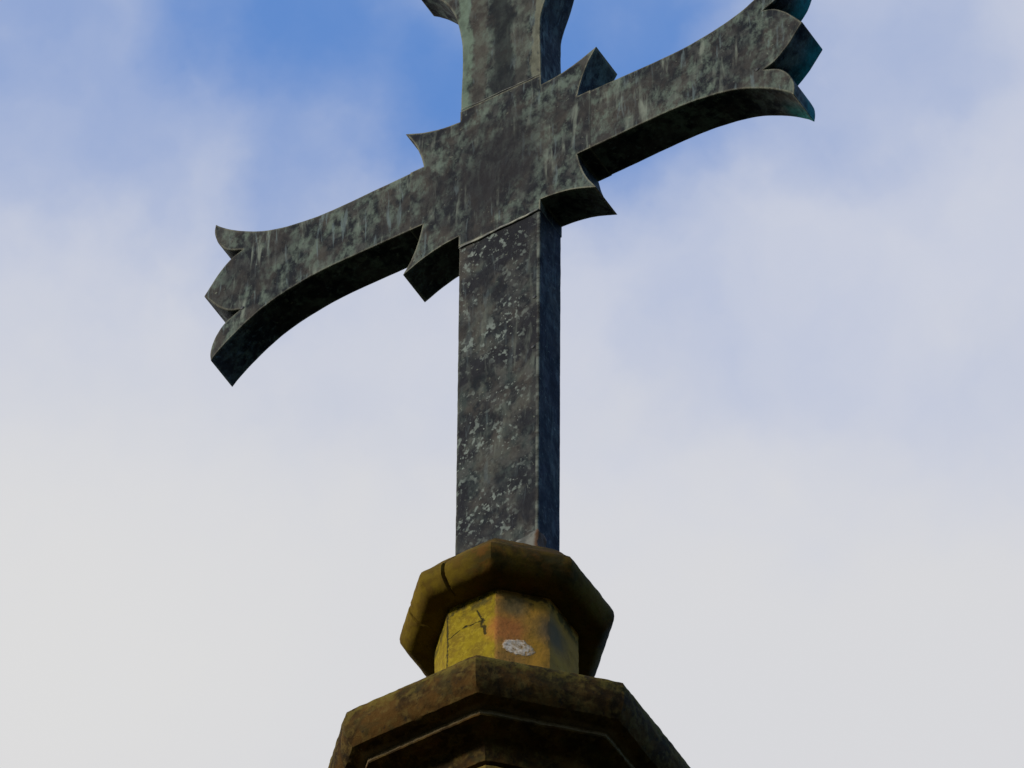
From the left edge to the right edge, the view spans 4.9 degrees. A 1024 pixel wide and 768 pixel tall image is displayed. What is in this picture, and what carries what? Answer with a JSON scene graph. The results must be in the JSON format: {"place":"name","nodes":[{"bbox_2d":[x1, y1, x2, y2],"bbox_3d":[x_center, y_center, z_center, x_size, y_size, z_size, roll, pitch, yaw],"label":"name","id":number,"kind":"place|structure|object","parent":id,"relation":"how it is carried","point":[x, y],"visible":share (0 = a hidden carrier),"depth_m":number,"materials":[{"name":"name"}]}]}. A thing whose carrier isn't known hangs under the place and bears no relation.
{"place":"outdoors","nodes":[
{"label":"outdoors","id":0,"kind":"place"},
{"bbox_2d":[0,0,1023,767],"label":"sky","id":1,"kind":"structure","parent":0,"point":[792,348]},
{"label":"ground","id":2,"kind":"structure","parent":0,"visible":0},
{"bbox_2d":[328,529,689,767],"bbox_3d":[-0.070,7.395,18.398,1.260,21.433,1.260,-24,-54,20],"label":"stone pinnacle","id":3,"kind":"object","parent":2,"relation":"on","point":[503,642],"visible":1,"depth_m":25.73,"materials":[{"name":"stone"}]},
{"bbox_2d":[205,0,822,555],"bbox_3d":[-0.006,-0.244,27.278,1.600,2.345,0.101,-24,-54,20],"label":"cross","id":4,"kind":"object","parent":3,"relation":"attached to","point":[521,160],"visible":0.98,"depth_m":27.41,"materials":[{"name":"metal"}]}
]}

